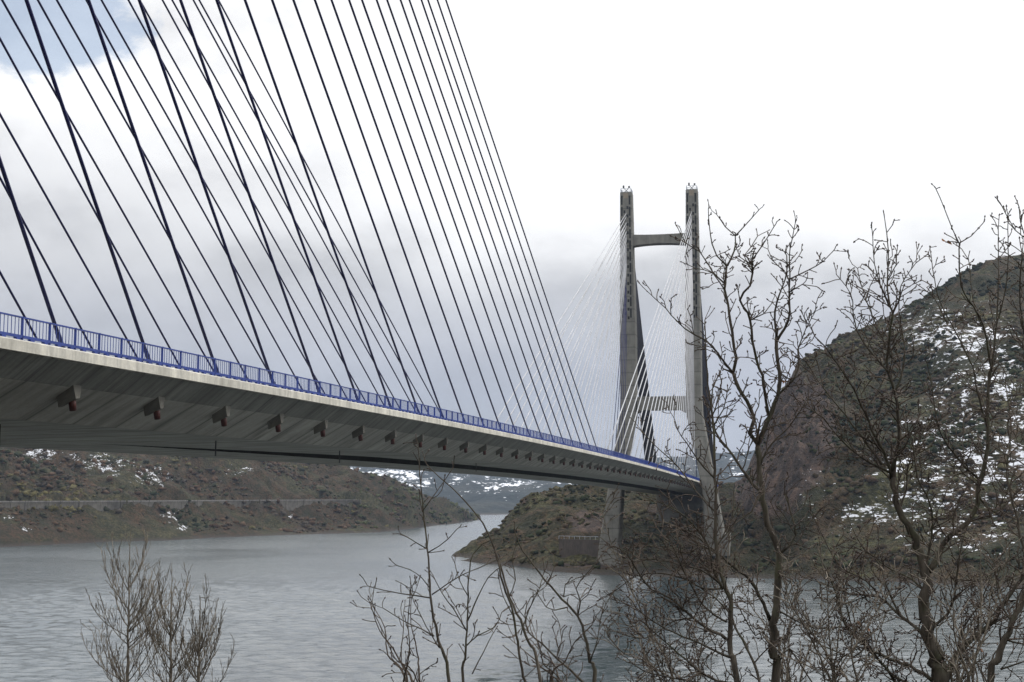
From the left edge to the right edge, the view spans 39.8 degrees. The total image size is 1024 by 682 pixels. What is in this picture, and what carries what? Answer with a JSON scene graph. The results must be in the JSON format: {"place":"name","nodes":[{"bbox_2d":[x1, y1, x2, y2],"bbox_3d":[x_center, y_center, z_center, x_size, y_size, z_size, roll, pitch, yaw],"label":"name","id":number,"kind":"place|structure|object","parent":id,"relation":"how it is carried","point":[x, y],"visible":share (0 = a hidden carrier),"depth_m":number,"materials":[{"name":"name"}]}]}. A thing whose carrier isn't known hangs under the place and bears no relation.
{"place":"outdoors","nodes":[
{"label":"outdoors","id":0,"kind":"place"},
{"bbox_2d":[0,447,480,546],"bbox_3d":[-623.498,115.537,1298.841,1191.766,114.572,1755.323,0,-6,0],"label":"hillside","id":1,"kind":"structure","parent":0,"point":[258,480],"depth_m":825.27,"materials":[{"name":"soil"}]},
{"bbox_2d":[0,499,360,511],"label":"road parapet","id":2,"kind":"structure","parent":1,"relation":"on","point":[290,505],"depth_m":763.28,"materials":[{"name":"concrete"}]},
{"bbox_2d":[0,448,479,532],"bbox_3d":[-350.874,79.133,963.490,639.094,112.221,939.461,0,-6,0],"label":"scrub","id":3,"kind":"object","parent":1,"relation":"on","point":[48,483],"visible":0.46,"depth_m":827.19,"materials":[{"name":"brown plant"}]},
{"bbox_2d":[0,514,1023,681],"bbox_3d":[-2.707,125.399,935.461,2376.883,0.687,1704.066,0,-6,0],"label":"water","id":4,"kind":"structure","parent":0,"point":[292,613],"depth_m":275.01,"materials":[{"name":"grey liquid"}]},
{"bbox_2d":[0,0,1023,457],"label":"sky","id":5,"kind":"structure","parent":0,"point":[837,114],"materials":[{"name":"white"}]},
{"bbox_2d":[350,450,754,514],"bbox_3d":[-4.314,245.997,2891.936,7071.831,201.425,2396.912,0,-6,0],"label":"distant mountain","id":6,"kind":"structure","parent":0,"point":[486,495],"depth_m":2375.32,"materials":[{"name":"grey stone"}]},
{"bbox_2d":[452,255,1023,587],"bbox_3d":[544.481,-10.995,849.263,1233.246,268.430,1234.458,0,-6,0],"label":"mountain","id":7,"kind":"structure","parent":0,"point":[795,455],"depth_m":479.24,"materials":[{"name":"stone"}]},
{"bbox_2d":[559,536,599,557],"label":"retaining wall","id":8,"kind":"structure","parent":7,"relation":"on","point":[571,547],"depth_m":452.81,"materials":[{"name":"concrete"}]},
{"bbox_2d":[476,255,1023,572],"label":"heath scrub","id":9,"kind":"object","parent":7,"relation":"on","point":[850,483],"visible":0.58,"depth_m":501.41,"materials":[{"name":"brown plant"}]},
{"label":"bank","id":10,"kind":"structure","parent":0,"visible":0},
{"bbox_2d":[80,527,179,681],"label":"poplar tree","id":11,"kind":"object","parent":10,"relation":"on","point":[133,622],"visible":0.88,"depth_m":31.52,"materials":[{"name":"brown plant"}]},
{"bbox_2d":[129,562,207,681],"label":"poplar tree","id":12,"kind":"object","parent":10,"relation":"on","point":[166,624],"visible":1,"depth_m":29.43,"materials":[{"name":"brown plant"}]},
{"bbox_2d":[172,573,236,681],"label":"poplar tree","id":13,"kind":"object","parent":10,"relation":"on","point":[204,643],"visible":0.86,"depth_m":32.32,"materials":[{"name":"brown plant"}]},
{"bbox_2d":[0,0,730,567],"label":"cable stayed bridge","id":14,"kind":"structure","parent":10,"relation":"on","point":[58,394],"depth_m":109.69,"materials":[{"name":"concrete"}]},
{"bbox_2d":[350,574,437,681],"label":"bush","id":15,"kind":"object","parent":10,"relation":"on","point":[404,674],"visible":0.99,"depth_m":11.31,"materials":[{"name":"brown plant"}]},
{"bbox_2d":[359,434,507,681],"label":"sapling","id":16,"kind":"object","parent":10,"relation":"on","point":[445,656],"visible":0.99,"depth_m":10.88,"materials":[{"name":"brown plant"}]},
{"bbox_2d":[424,532,516,681],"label":"sapling","id":17,"kind":"object","parent":10,"relation":"on","point":[466,636],"visible":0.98,"depth_m":10.32,"materials":[{"name":"brown plant"}]},
{"bbox_2d":[422,449,547,681],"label":"sapling","id":18,"kind":"object","parent":10,"relation":"on","point":[511,603],"visible":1,"depth_m":9.31,"materials":[{"name":"brown plant"}]},
{"bbox_2d":[496,610,600,681],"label":"bush","id":19,"kind":"object","parent":10,"relation":"on","point":[551,672],"visible":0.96,"depth_m":10.23,"materials":[{"name":"brown plant"}]},
{"bbox_2d":[510,521,620,681],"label":"sapling","id":20,"kind":"object","parent":10,"relation":"on","point":[585,640],"visible":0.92,"depth_m":11.78,"materials":[{"name":"brown plant"}]},
{"bbox_2d":[591,482,748,681],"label":"bush","id":21,"kind":"object","parent":10,"relation":"on","point":[655,654],"visible":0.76,"depth_m":16.12,"materials":[{"name":"brown plant"}]},
{"bbox_2d":[596,306,786,681],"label":"oak tree","id":22,"kind":"object","parent":10,"relation":"on","point":[730,635],"visible":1,"depth_m":14.30,"materials":[{"name":"brown plant"}]},
{"bbox_2d":[637,198,846,681],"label":"oak tree","id":23,"kind":"object","parent":10,"relation":"on","point":[772,629],"visible":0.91,"depth_m":16.69,"materials":[{"name":"brown plant"}]},
{"bbox_2d":[725,547,861,681],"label":"bush","id":24,"kind":"object","parent":10,"relation":"on","point":[787,674],"visible":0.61,"depth_m":17.77,"materials":[{"name":"brown plant"}]},
{"bbox_2d":[759,531,929,681],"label":"bush","id":25,"kind":"object","parent":10,"relation":"on","point":[834,667],"visible":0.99,"depth_m":13.09,"materials":[{"name":"brown plant"}]},
{"bbox_2d":[772,183,1023,681],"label":"oak tree","id":26,"kind":"object","parent":10,"relation":"on","point":[939,673],"visible":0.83,"depth_m":15.16,"materials":[{"name":"brown plant"}]},
{"bbox_2d":[891,521,1023,681],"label":"bush","id":27,"kind":"object","parent":10,"relation":"on","point":[971,666],"visible":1,"depth_m":12.26,"materials":[{"name":"brown plant"}]},
{"bbox_2d":[949,195,1023,681],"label":"oak tree","id":28,"kind":"object","parent":10,"relation":"on","point":[1004,639],"visible":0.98,"depth_m":12.75,"materials":[{"name":"brown plant"}]}
]}

